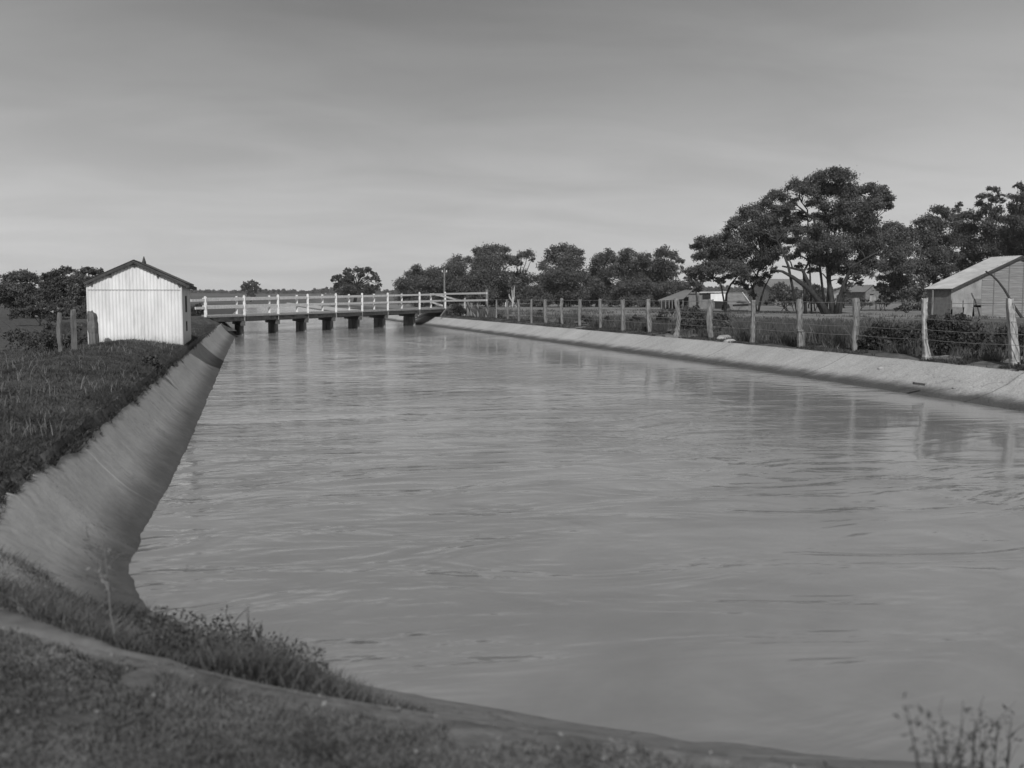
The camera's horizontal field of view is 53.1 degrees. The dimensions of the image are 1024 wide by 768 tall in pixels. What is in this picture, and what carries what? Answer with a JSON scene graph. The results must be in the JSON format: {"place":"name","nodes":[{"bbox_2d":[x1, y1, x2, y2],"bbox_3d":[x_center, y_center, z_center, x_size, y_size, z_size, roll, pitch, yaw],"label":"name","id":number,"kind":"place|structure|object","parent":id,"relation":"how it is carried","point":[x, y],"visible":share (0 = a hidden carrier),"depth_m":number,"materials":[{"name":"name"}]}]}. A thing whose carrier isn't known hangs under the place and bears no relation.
{"place":"outdoors","nodes":[
{"label":"outdoors","id":0,"kind":"place"},
{"bbox_2d":[0,328,202,437],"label":"dry grass","id":1,"kind":"structure","parent":0,"point":[83,381],"depth_m":12.98,"materials":[{"name":"plant"}]},
{"bbox_2d":[0,322,220,519],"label":"bank grass","id":2,"kind":"structure","parent":0,"point":[85,402],"depth_m":12.00,"materials":[{"name":"plant"}]},
{"bbox_2d":[39,316,235,338],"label":"road bank","id":3,"kind":"structure","parent":0,"point":[65,327],"depth_m":41.88,"materials":[{"name":"plant"}]},
{"bbox_2d":[415,307,500,318],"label":"road bank","id":4,"kind":"structure","parent":0,"point":[447,311],"depth_m":78.65,"materials":[{"name":"plant"}]},
{"bbox_2d":[0,303,989,767],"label":"canal bank","id":5,"kind":"structure","parent":0,"point":[118,477],"depth_m":7.65,"materials":[{"name":"concrete"}]},
{"bbox_2d":[86,543,112,593],"bbox_3d":[-2.021,0.906,5.029,0.088,0.255,0.109,3,6,34],"label":"weed stalk","id":6,"kind":"object","parent":5,"relation":"on","point":[88,568],"visible":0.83,"depth_m":5.03,"materials":[{"name":"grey plant"}]},
{"bbox_2d":[94,517,123,632],"bbox_3d":[-1.747,0.822,4.429,0.083,0.522,0.154,-4,6,-41],"label":"weed stalk","id":7,"kind":"object","parent":5,"relation":"on","point":[105,555],"visible":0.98,"depth_m":4.43,"materials":[{"name":"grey plant"}]},
{"bbox_2d":[0,544,434,713],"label":"waterside weeds","id":8,"kind":"object","parent":5,"relation":"on","point":[92,619],"visible":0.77,"depth_m":4.44,"materials":[{"name":"plant"}]},
{"bbox_2d":[131,605,328,678],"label":"weed leaves","id":9,"kind":"object","parent":5,"relation":"on","point":[187,633],"visible":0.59,"depth_m":4.63,"materials":[{"name":"plant"}]},
{"bbox_2d":[216,605,248,646],"bbox_3d":[-1.364,1.176,4.901,0.193,0.238,0.139,4,6,42],"label":"weed stalk","id":10,"kind":"object","parent":5,"relation":"on","point":[230,624],"visible":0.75,"depth_m":4.90,"materials":[{"name":"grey plant"}]},
{"bbox_2d":[236,608,258,640],"bbox_3d":[-1.217,1.174,4.808,0.163,0.256,0.095,2,5,26],"label":"weed stalk","id":11,"kind":"object","parent":5,"relation":"on","point":[248,627],"visible":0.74,"depth_m":4.81,"materials":[{"name":"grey plant"}]},
{"bbox_2d":[251,622,266,655],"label":"weed stalk","id":12,"kind":"object","parent":5,"relation":"on","point":[260,625],"visible":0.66,"depth_m":4.75,"materials":[{"name":"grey plant"}]},
{"bbox_2d":[190,292,445,334],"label":"timber bridge","id":13,"kind":"structure","parent":5,"relation":"on","point":[354,317],"depth_m":59.97,"materials":[{"name":"white wood"}]},
{"bbox_2d":[431,292,486,316],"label":"approach railing","id":14,"kind":"object","parent":13,"relation":"attached to","point":[469,308],"visible":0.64,"depth_m":68.66,"materials":[{"name":"white wood"}]},
{"bbox_2d":[977,715,1018,767],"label":"weed stalk","id":15,"kind":"object","parent":5,"relation":"on","point":[995,747],"visible":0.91,"depth_m":3.20,"materials":[{"name":"grey plant"}]},
{"bbox_2d":[999,704,1023,767],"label":"weed stalk","id":16,"kind":"object","parent":5,"relation":"on","point":[1009,746],"visible":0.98,"depth_m":3.30,"materials":[{"name":"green plant"}]},
{"bbox_2d":[0,293,1023,767],"bbox_3d":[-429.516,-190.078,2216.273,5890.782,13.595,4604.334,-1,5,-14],"label":"ground","id":17,"kind":"structure","parent":0,"point":[464,733],"depth_m":3.52,"materials":[{"name":"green plant"}]},
{"bbox_2d":[0,268,40,317],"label":"eucalypt tree","id":18,"kind":"object","parent":17,"relation":"on","point":[11,292],"visible":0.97,"depth_m":63.44,"materials":[{"name":"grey plant"}]},
{"bbox_2d":[7,304,64,325],"bbox_3d":[-23.787,-3.445,51.822,3.338,1.306,1.589,2,5,23],"label":"undergrowth shrub","id":19,"kind":"object","parent":17,"relation":"on","point":[32,311],"visible":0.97,"depth_m":51.73,"materials":[{"name":"grey plant"}]},
{"bbox_2d":[1,320,87,355],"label":"bush","id":20,"kind":"object","parent":17,"relation":"on","point":[33,339],"visible":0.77,"depth_m":27.81,"materials":[{"name":"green plant"}]},
{"bbox_2d":[30,265,74,318],"bbox_3d":[-27.656,-5.434,62.070,2.559,3.635,3.541,-3,6,-35],"label":"eucalypt tree","id":21,"kind":"object","parent":17,"relation":"on","point":[52,289],"visible":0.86,"depth_m":61.26,"materials":[{"name":"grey plant"}]},
{"bbox_2d":[56,309,77,351],"bbox_3d":[-9.083,-0.956,20.895,0.142,1.169,2.212,-3,6,-30],"label":"yard fence","id":22,"kind":"object","parent":17,"relation":"on","point":[73,326],"visible":0.64,"depth_m":19.98,"materials":[{"name":"grey wood"}]},
{"bbox_2d":[62,305,86,319],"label":"undergrowth shrub","id":23,"kind":"object","parent":17,"relation":"on","point":[79,315],"visible":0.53,"depth_m":52.28,"materials":[{"name":"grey plant"}]},
{"bbox_2d":[60,266,103,318],"bbox_3d":[-24.998,-5.191,59.789,3.051,3.472,3.479,-1,5,-14],"label":"eucalypt tree","id":24,"kind":"object","parent":17,"relation":"on","point":[76,281],"visible":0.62,"depth_m":59.70,"materials":[{"name":"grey plant"}]},
{"bbox_2d":[86,310,98,344],"bbox_3d":[-9.392,-1.080,22.970,0.242,1.146,0.250,-1,5,-14],"label":"thick post","id":25,"kind":"object","parent":17,"relation":"on","point":[92,326],"visible":0.68,"depth_m":22.87,"materials":[{"name":"grey wood"}]},
{"bbox_2d":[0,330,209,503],"bbox_3d":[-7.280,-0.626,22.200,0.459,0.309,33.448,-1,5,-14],"label":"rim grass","id":26,"kind":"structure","parent":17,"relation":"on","point":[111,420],"depth_m":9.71,"materials":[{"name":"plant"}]},
{"bbox_2d":[83,256,196,344],"bbox_3d":[-9.189,-1.869,25.648,2.340,2.530,3.562,-1,5,-14],"label":"iron hut","id":27,"kind":"object","parent":17,"relation":"on","point":[142,300],"visible":0.72,"depth_m":24.01,"materials":[{"name":"white metal"}]},
{"bbox_2d":[185,296,186,311],"bbox_3d":[-8.122,-1.992,25.508,0.024,0.400,0.440,-1,5,-14],"label":"window","id":28,"kind":"structure","parent":27,"relation":"in","point":[185,296],"depth_m":25.38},
{"bbox_2d":[142,353,164,374],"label":"bush","id":29,"kind":"object","parent":17,"relation":"on","point":[153,361],"visible":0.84,"depth_m":16.76,"materials":[{"name":"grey plant"}]},
{"bbox_2d":[191,303,207,315],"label":"bush","id":30,"kind":"object","parent":17,"relation":"on","point":[196,312],"visible":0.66,"depth_m":60.05,"materials":[{"name":"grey plant"}]},
{"bbox_2d":[240,280,261,301],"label":"distant round tree","id":31,"kind":"object","parent":17,"relation":"on","point":[248,287],"visible":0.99,"depth_m":330.15,"materials":[{"name":"grey plant"}]},
{"bbox_2d":[330,266,382,301],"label":"broad tree","id":32,"kind":"object","parent":17,"relation":"on","point":[346,284],"visible":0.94,"depth_m":213.87,"materials":[{"name":"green plant"}]},
{"bbox_2d":[0,625,758,767],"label":"turf","id":33,"kind":"structure","parent":17,"relation":"on","point":[114,727],"depth_m":3.33,"materials":[{"name":"plant"}]},
{"bbox_2d":[0,610,811,764],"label":"path","id":34,"kind":"structure","parent":17,"relation":"on","point":[27,625],"depth_m":4.15,"materials":[{"name":"grey concrete"}]},
{"bbox_2d":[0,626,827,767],"bbox_3d":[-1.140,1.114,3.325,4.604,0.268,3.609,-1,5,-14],"label":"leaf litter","id":35,"kind":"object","parent":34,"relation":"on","point":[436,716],"visible":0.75,"depth_m":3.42,"materials":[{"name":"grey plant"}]},
{"bbox_2d":[392,263,435,306],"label":"eucalypt tree","id":36,"kind":"object","parent":17,"relation":"on","point":[415,284],"visible":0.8,"depth_m":146.40,"materials":[{"name":"grey plant"}]},
{"bbox_2d":[418,265,443,306],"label":"eucalypt tree","id":37,"kind":"object","parent":17,"relation":"on","point":[433,274],"visible":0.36,"depth_m":148.39,"materials":[{"name":"grey plant"}]},
{"bbox_2d":[442,268,446,307],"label":"utility pole","id":38,"kind":"object","parent":17,"relation":"on","point":[444,272],"visible":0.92,"depth_m":94.93,"materials":[{"name":"grey wood"}]},
{"bbox_2d":[435,253,472,306],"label":"eucalypt tree","id":39,"kind":"object","parent":17,"relation":"on","point":[455,267],"visible":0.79,"depth_m":143.29,"materials":[{"name":"grey plant"}]},
{"bbox_2d":[448,302,466,316],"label":"bush","id":40,"kind":"object","parent":17,"relation":"on","point":[455,311],"visible":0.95,"depth_m":71.23,"materials":[{"name":"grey plant"}]},
{"bbox_2d":[462,241,520,306],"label":"eucalypt tree","id":41,"kind":"object","parent":17,"relation":"on","point":[483,275],"visible":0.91,"depth_m":140.36,"materials":[{"name":"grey plant"}]},
{"bbox_2d":[68,285,920,293],"bbox_3d":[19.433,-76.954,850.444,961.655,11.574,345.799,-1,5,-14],"label":"woodland","id":42,"kind":"object","parent":17,"relation":"on","point":[332,291],"visible":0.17,"depth_m":821.58,"materials":[{"name":"grey plant"}]},
{"bbox_2d":[507,276,521,305],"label":"pale trunk tree","id":43,"kind":"object","parent":17,"relation":"on","point":[511,284],"visible":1,"depth_m":137.85,"materials":[{"name":"grey plant"}]},
{"bbox_2d":[501,248,538,306],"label":"eucalypt tree","id":44,"kind":"object","parent":17,"relation":"on","point":[522,291],"visible":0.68,"depth_m":144.17,"materials":[{"name":"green plant"}]},
{"bbox_2d":[520,301,542,306],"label":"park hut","id":45,"kind":"object","parent":17,"relation":"on","point":[529,305],"visible":0.02,"depth_m":145.05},
{"bbox_2d":[529,309,542,319],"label":"bush","id":46,"kind":"object","parent":17,"relation":"on","point":[538,311],"visible":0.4,"depth_m":55.86,"materials":[{"name":"grey plant"}]},
{"bbox_2d":[504,301,572,306],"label":"paling fence","id":47,"kind":"object","parent":17,"relation":"on","point":[568,303],"visible":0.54,"depth_m":142.00,"materials":[{"name":"grey wood"}]},
{"bbox_2d":[529,242,590,306],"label":"eucalypt tree","id":48,"kind":"object","parent":17,"relation":"on","point":[555,283],"visible":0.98,"depth_m":137.71,"materials":[{"name":"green plant"}]},
{"bbox_2d":[581,315,594,323],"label":"bush","id":49,"kind":"object","parent":17,"relation":"on","point":[586,320],"visible":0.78,"depth_m":47.88,"materials":[{"name":"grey plant"}]},
{"bbox_2d":[580,247,620,306],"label":"eucalypt tree","id":50,"kind":"object","parent":17,"relation":"on","point":[597,287],"visible":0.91,"depth_m":141.57,"materials":[{"name":"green plant"}]},
{"bbox_2d":[608,247,649,306],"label":"eucalypt tree","id":51,"kind":"object","parent":17,"relation":"on","point":[627,276],"visible":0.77,"depth_m":138.76,"materials":[{"name":"grey plant"}]},
{"bbox_2d":[627,312,643,329],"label":"bush","id":52,"kind":"object","parent":17,"relation":"on","point":[636,318],"visible":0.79,"depth_m":41.98,"materials":[{"name":"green plant"}]},
{"bbox_2d":[628,252,657,307],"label":"eucalypt tree","id":53,"kind":"object","parent":17,"relation":"on","point":[638,299],"visible":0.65,"depth_m":136.91,"materials":[{"name":"grey plant"}]},
{"bbox_2d":[286,303,1023,411],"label":"canal bank","id":54,"kind":"structure","parent":17,"relation":"on","point":[995,387],"depth_m":25.73,"materials":[{"name":"concrete"},{"name":"grass"}]},
{"bbox_2d":[1015,362,1021,371],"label":"weed","id":55,"kind":"object","parent":54,"relation":"on","point":[1017,367],"visible":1,"depth_m":19.19,"materials":[{"name":"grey plant"}]},
{"bbox_2d":[640,244,685,306],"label":"eucalypt tree","id":56,"kind":"object","parent":17,"relation":"on","point":[663,285],"visible":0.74,"depth_m":137.64,"materials":[{"name":"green plant"}]},
{"bbox_2d":[655,308,674,329],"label":"bush","id":57,"kind":"object","parent":17,"relation":"on","point":[663,311],"visible":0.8,"depth_m":39.40,"materials":[{"name":"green plant"}]},
{"bbox_2d":[651,287,698,306],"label":"barn","id":58,"kind":"structure","parent":17,"relation":"on","point":[692,296],"depth_m":150.40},
{"bbox_2d":[658,290,692,308],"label":"open lean to","id":59,"kind":"object","parent":17,"relation":"on","point":[667,302],"visible":0.68,"depth_m":115.70,"materials":[{"name":"grey metal"}]},
{"bbox_2d":[678,280,695,296],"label":"garden tree","id":60,"kind":"object","parent":17,"relation":"on","point":[684,285],"visible":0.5,"depth_m":118.07,"materials":[{"name":"grey plant"}]},
{"bbox_2d":[682,268,708,306],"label":"eucalypt tree","id":61,"kind":"object","parent":17,"relation":"on","point":[697,283],"visible":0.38,"depth_m":135.04,"materials":[{"name":"grey plant"}]},
{"bbox_2d":[674,304,736,333],"bbox_3d":[6.926,-2.322,36.785,2.164,1.117,1.092,0,5,1],"label":"bush","id":62,"kind":"object","parent":17,"relation":"on","point":[691,314],"visible":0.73,"depth_m":36.73,"materials":[{"name":"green plant"}]},
{"bbox_2d":[697,291,726,309],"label":"board front shed","id":63,"kind":"structure","parent":17,"relation":"on","point":[716,296],"depth_m":107.92,"materials":[{"name":"wood"}]},
{"bbox_2d":[717,335,730,338],"bbox_3d":[6.796,-1.470,32.935,0.634,0.228,0.390,-3,6,-36],"label":"rock","id":64,"kind":"object","parent":17,"relation":"on","point":[723,336],"visible":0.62,"depth_m":32.79,"materials":[{"name":"grey stone"}]},
{"bbox_2d":[680,195,791,311],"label":"eucalypt tree","id":65,"kind":"object","parent":17,"relation":"on","point":[732,256],"visible":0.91,"depth_m":89.07,"materials":[{"name":"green plant"}]},
{"bbox_2d":[727,292,749,310],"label":"iron shed","id":66,"kind":"object","parent":17,"relation":"on","point":[735,296],"visible":0.79,"depth_m":104.50,"materials":[{"name":"metal"}]},
{"bbox_2d":[476,306,1023,363],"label":"tall weeds","id":67,"kind":"object","parent":17,"relation":"on","point":[780,334],"visible":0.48,"depth_m":29.98,"materials":[{"name":"plant"}]},
{"bbox_2d":[485,289,1023,364],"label":"post and wire fence","id":68,"kind":"object","parent":17,"relation":"on","point":[1013,346],"visible":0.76,"depth_m":27.89,"materials":[{"name":"grey wood"}]},
{"bbox_2d":[498,308,1023,329],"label":"yard weeds","id":69,"kind":"object","parent":17,"relation":"on","point":[988,324],"visible":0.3,"depth_m":62.73,"materials":[{"name":"plant"}]},
{"bbox_2d":[747,279,815,305],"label":"long roofed house","id":70,"kind":"structure","parent":17,"relation":"on","point":[759,290],"depth_m":167.23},
{"bbox_2d":[764,290,798,310],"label":"undergrowth shrub","id":71,"kind":"object","parent":17,"relation":"on","point":[781,295],"visible":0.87,"depth_m":99.28,"materials":[{"name":"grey plant"}]},
{"bbox_2d":[769,281,802,306],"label":"garden tree","id":72,"kind":"object","parent":17,"relation":"on","point":[779,286],"visible":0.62,"depth_m":119.33,"materials":[{"name":"grey plant"}]},
{"bbox_2d":[797,283,825,307],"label":"garden tree","id":73,"kind":"object","parent":17,"relation":"on","point":[807,294],"visible":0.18,"depth_m":124.95,"materials":[{"name":"grey plant"}]},
{"bbox_2d":[806,284,825,310],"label":"undergrowth shrub","id":74,"kind":"object","parent":17,"relation":"on","point":[817,290],"visible":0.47,"depth_m":99.56,"materials":[{"name":"grey plant"}]},
{"bbox_2d":[766,165,896,313],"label":"eucalypt tree","id":75,"kind":"object","parent":17,"relation":"on","point":[828,251],"visible":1,"depth_m":80.96,"materials":[{"name":"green plant"}]},
{"bbox_2d":[833,287,839,304],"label":"white outbuilding","id":76,"kind":"structure","parent":17,"relation":"on","point":[835,293],"depth_m":137.46,"materials":[{"name":"metal"}]},
{"bbox_2d":[835,286,851,307],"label":"garden tree","id":77,"kind":"object","parent":17,"relation":"on","point":[845,300],"visible":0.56,"depth_m":127.39,"materials":[{"name":"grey plant"}]},
{"bbox_2d":[837,285,878,305],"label":"gabled cottage","id":78,"kind":"structure","parent":17,"relation":"on","point":[865,291],"depth_m":130.56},
{"bbox_2d":[859,297,873,310],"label":"undergrowth shrub","id":79,"kind":"object","parent":17,"relation":"on","point":[863,299],"visible":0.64,"depth_m":100.21,"materials":[{"name":"grey plant"}]},
{"bbox_2d":[869,295,876,308],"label":"board screen","id":80,"kind":"object","parent":17,"relation":"on","point":[872,298],"visible":0.79,"depth_m":112.00,"materials":[{"name":"wood"}]},
{"bbox_2d":[873,282,894,310],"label":"undergrowth shrub","id":81,"kind":"object","parent":17,"relation":"on","point":[881,285],"visible":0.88,"depth_m":99.47,"materials":[{"name":"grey plant"}]},
{"bbox_2d":[857,316,930,350],"bbox_3d":[9.531,-1.252,25.461,1.922,0.950,1.116,-1,5,-14],"label":"bush","id":82,"kind":"object","parent":17,"relation":"on","point":[879,332],"visible":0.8,"depth_m":25.35,"materials":[{"name":"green plant"}]},
{"bbox_2d":[873,219,929,310],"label":"eucalypt tree","id":83,"kind":"object","parent":17,"relation":"on","point":[898,252],"visible":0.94,"depth_m":97.02,"materials":[{"name":"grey plant"}]},
{"bbox_2d":[893,302,920,312],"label":"undergrowth shrub","id":84,"kind":"object","parent":17,"relation":"on","point":[913,306],"visible":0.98,"depth_m":86.45,"materials":[{"name":"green plant"}]},
{"bbox_2d":[893,692,923,767],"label":"weed stalk","id":85,"kind":"object","parent":17,"relation":"on","point":[911,733],"visible":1,"depth_m":2.60,"materials":[{"name":"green plant"}]},
{"bbox_2d":[888,279,929,310],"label":"undergrowth shrub","id":86,"kind":"object","parent":17,"relation":"on","point":[918,296],"visible":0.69,"depth_m":99.61,"materials":[{"name":"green plant"}]},
{"bbox_2d":[908,204,964,310],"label":"eucalypt tree","id":87,"kind":"object","parent":17,"relation":"on","point":[934,236],"visible":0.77,"depth_m":100.39,"materials":[{"name":"grey plant"}]},
{"bbox_2d":[915,710,958,767],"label":"weed stalk","id":88,"kind":"object","parent":17,"relation":"on","point":[929,714],"visible":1,"depth_m":2.70,"materials":[{"name":"grey plant"}]},
{"bbox_2d":[931,355,963,359],"bbox_3d":[9.559,-0.555,22.495,0.720,0.170,1.560,-1,5,-14],"label":"soil heap","id":89,"kind":"object","parent":17,"relation":"on","point":[945,356],"visible":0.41,"depth_m":22.42,"materials":[{"name":"soil"}]},
{"bbox_2d":[922,697,987,767],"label":"weed stalk","id":90,"kind":"object","parent":17,"relation":"on","point":[946,748],"visible":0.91,"depth_m":2.80,"materials":[{"name":"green plant"}]},
{"bbox_2d":[927,696,988,767],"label":"weed stalk","id":91,"kind":"object","parent":17,"relation":"on","point":[974,754],"visible":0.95,"depth_m":3.00,"materials":[{"name":"grey plant"}]},
{"bbox_2d":[916,309,1000,355],"bbox_3d":[10.087,-1.127,23.051,1.874,1.129,1.075,0,5,3],"label":"bush","id":92,"kind":"object","parent":17,"relation":"on","point":[959,325],"visible":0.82,"depth_m":22.97,"materials":[{"name":"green plant"}]},
{"bbox_2d":[940,706,983,767],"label":"weed stalk","id":93,"kind":"object","parent":17,"relation":"on","point":[958,743],"visible":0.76,"depth_m":2.90,"materials":[{"name":"grey plant"}]},
{"bbox_2d":[946,201,986,274],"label":"eucalypt tree","id":94,"kind":"object","parent":17,"relation":"on","point":[966,235],"visible":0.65,"depth_m":103.19,"materials":[{"name":"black plant"}]},
{"bbox_2d":[923,255,1023,316],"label":"board shed","id":95,"kind":"structure","parent":17,"relation":"on","point":[976,283],"depth_m":69.77,"materials":[{"name":"painted wood boards"},{"name":"iron"}]},
{"bbox_2d":[953,709,1008,767],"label":"weed stalk","id":96,"kind":"object","parent":17,"relation":"on","point":[986,746],"visible":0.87,"depth_m":3.10,"materials":[{"name":"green plant"}]},
{"bbox_2d":[971,186,1014,263],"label":"eucalypt tree","id":97,"kind":"object","parent":17,"relation":"on","point":[991,246],"visible":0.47,"depth_m":99.52,"materials":[{"name":"black plant"}]},
{"bbox_2d":[985,271,1023,317],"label":"bowed pole","id":98,"kind":"object","parent":17,"relation":"on","point":[1007,295],"visible":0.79,"depth_m":66.20,"materials":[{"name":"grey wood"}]},
{"bbox_2d":[994,182,1023,255],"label":"eucalypt tree","id":99,"kind":"object","parent":17,"relation":"on","point":[1013,241],"visible":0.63,"depth_m":87.74,"materials":[{"name":"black plant"}]},
{"bbox_2d":[994,325,1023,355],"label":"bush","id":100,"kind":"object","parent":17,"relation":"on","point":[1004,329],"visible":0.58,"depth_m":21.28,"materials":[{"name":"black plant"}]},
{"bbox_2d":[0,0,1023,292],"label":"sky","id":101,"kind":"structure","parent":0,"point":[220,144],"materials":[{"name":"grey"}]},
{"bbox_2d":[129,306,1023,767],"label":"water","id":102,"kind":"structure","parent":0,"point":[685,550],"depth_m":8.19,"materials":[{"name":"grey liquid"}]},
{"bbox_2d":[452,315,1023,369],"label":"short grass","id":103,"kind":"structure","parent":0,"point":[958,360],"depth_m":30.61,"materials":[{"name":"plant"}]}
]}

